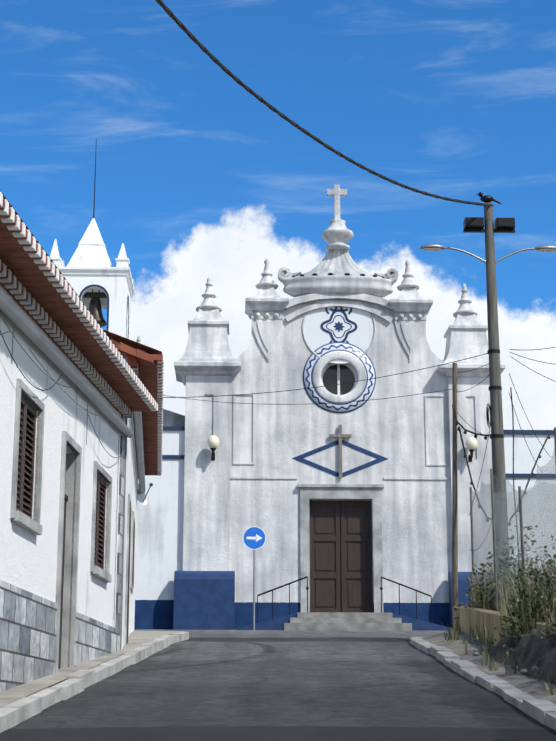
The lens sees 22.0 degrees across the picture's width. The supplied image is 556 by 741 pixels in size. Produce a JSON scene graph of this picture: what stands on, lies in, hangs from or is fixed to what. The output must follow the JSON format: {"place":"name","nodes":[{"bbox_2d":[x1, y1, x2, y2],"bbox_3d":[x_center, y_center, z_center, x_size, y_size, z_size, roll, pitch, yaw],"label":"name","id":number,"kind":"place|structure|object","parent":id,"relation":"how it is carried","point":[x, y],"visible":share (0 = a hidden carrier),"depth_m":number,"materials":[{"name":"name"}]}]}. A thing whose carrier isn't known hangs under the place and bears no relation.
{"place":"outdoors","nodes":[
{"label":"outdoors","id":0,"kind":"place"},
{"bbox_2d":[0,631,188,732],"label":"pavement","id":1,"kind":"structure","parent":0,"point":[22,703],"depth_m":14.54,"materials":[{"name":"grey concrete"}]},
{"bbox_2d":[0,0,555,429],"label":"sky","id":2,"kind":"structure","parent":0,"point":[197,178],"materials":[{"name":"blue"}]},
{"bbox_2d":[10,640,550,728],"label":"road","id":3,"kind":"structure","parent":0,"point":[391,683],"depth_m":14.31,"materials":[{"name":"grey asphalt"}]},
{"bbox_2d":[0,726,555,740],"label":"dark road patch","id":4,"kind":"object","parent":3,"relation":"on","point":[278,733],"visible":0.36,"depth_m":10.61,"materials":[{"name":"grey asphalt"}]},
{"bbox_2d":[134,629,451,639],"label":"plaza pavement","id":5,"kind":"structure","parent":0,"point":[234,634],"depth_m":31.20,"materials":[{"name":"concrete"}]},
{"bbox_2d":[243,526,265,630],"bbox_3d":[-0.606,5.392,36.365,0.600,2.850,0.070,0,-14,-2],"label":"road sign","id":6,"kind":"object","parent":5,"relation":"on","point":[254,538],"visible":0.98,"depth_m":36.58,"materials":[{"name":"blue metal"}]},
{"bbox_2d":[452,363,457,631],"bbox_3d":[3.375,2.539,27.286,0.260,5.532,0.110,0,-14,-2],"label":"thin post","id":7,"kind":"object","parent":5,"relation":"on","point":[454,512],"visible":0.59,"depth_m":27.27,"materials":[{"name":"brown wood"}]},
{"bbox_2d":[229,302,451,628],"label":"church facade wall","id":8,"kind":"structure","parent":0,"point":[416,535],"depth_m":39.59,"materials":[{"name":"white paint"}]},
{"bbox_2d":[173,184,505,630],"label":"church facade trim","id":9,"kind":"structure","parent":8,"relation":"attached to","point":[337,286],"depth_m":39.62,"materials":[{"name":"white paint"}]},
{"bbox_3d":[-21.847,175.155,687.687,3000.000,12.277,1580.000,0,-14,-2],"label":"ground","id":10,"kind":"structure","parent":0,"visible":0},
{"bbox_2d":[0,191,158,707],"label":"house","id":11,"kind":"structure","parent":10,"relation":"on","point":[74,392],"depth_m":15.03,"materials":[{"name":"paint"}]},
{"bbox_2d":[50,139,134,338],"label":"bell tower","id":12,"kind":"structure","parent":10,"relation":"on","point":[89,263],"depth_m":51.19,"materials":[{"name":"white paint"}]},
{"bbox_2d":[79,284,128,338],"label":"belfry arch opening","id":13,"kind":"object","parent":12,"relation":"attached to","point":[86,287],"depth_m":50.98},
{"bbox_2d":[104,330,163,654],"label":"house","id":14,"kind":"structure","parent":10,"relation":"on","point":[143,451],"depth_m":22.25,"materials":[{"name":"grey paint"}]},
{"bbox_2d":[137,483,152,504],"bbox_3d":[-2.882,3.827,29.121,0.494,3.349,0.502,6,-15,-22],"label":"satellite dish","id":15,"kind":"object","parent":14,"relation":"attached to","point":[141,498],"visible":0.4,"depth_m":29.49,"materials":[{"name":"white"}]},
{"bbox_2d":[134,409,184,628],"bbox_3d":[-6.243,4.265,42.505,7.110,9.416,7.040,0,-14,-2],"label":"church annex","id":16,"kind":"object","parent":10,"relation":"on","point":[159,543],"depth_m":38.98,"materials":[{"name":"grey paint"}]},
{"bbox_2d":[409,606,555,730],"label":"verge","id":17,"kind":"structure","parent":10,"relation":"on","point":[524,689],"depth_m":16.17,"materials":[{"name":"grey concrete"}]},
{"bbox_2d":[441,525,555,695],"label":"bushes","id":18,"kind":"object","parent":17,"relation":"on","point":[525,603],"visible":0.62,"depth_m":18.56,"materials":[{"name":"green plant"}]},
{"bbox_2d":[470,427,555,612],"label":"chain link fence","id":19,"kind":"object","parent":17,"relation":"on","point":[507,525],"visible":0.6,"depth_m":22.76,"materials":[{"name":"grey metal"}]},
{"bbox_2d":[419,192,555,581],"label":"utility pole","id":20,"kind":"object","parent":10,"relation":"on","point":[479,224],"visible":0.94,"depth_m":27.07,"materials":[{"name":"concrete"}]},
{"bbox_2d":[155,0,555,558],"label":"cables","id":21,"kind":"object","parent":20,"relation":"attached to","point":[193,38],"visible":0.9,"depth_m":25.96,"materials":[{"name":"black plastic"}]},
{"bbox_2d":[503,430,555,574],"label":"church annex","id":22,"kind":"object","parent":10,"relation":"on","point":[524,462],"depth_m":39.74,"materials":[{"name":"white paint"}]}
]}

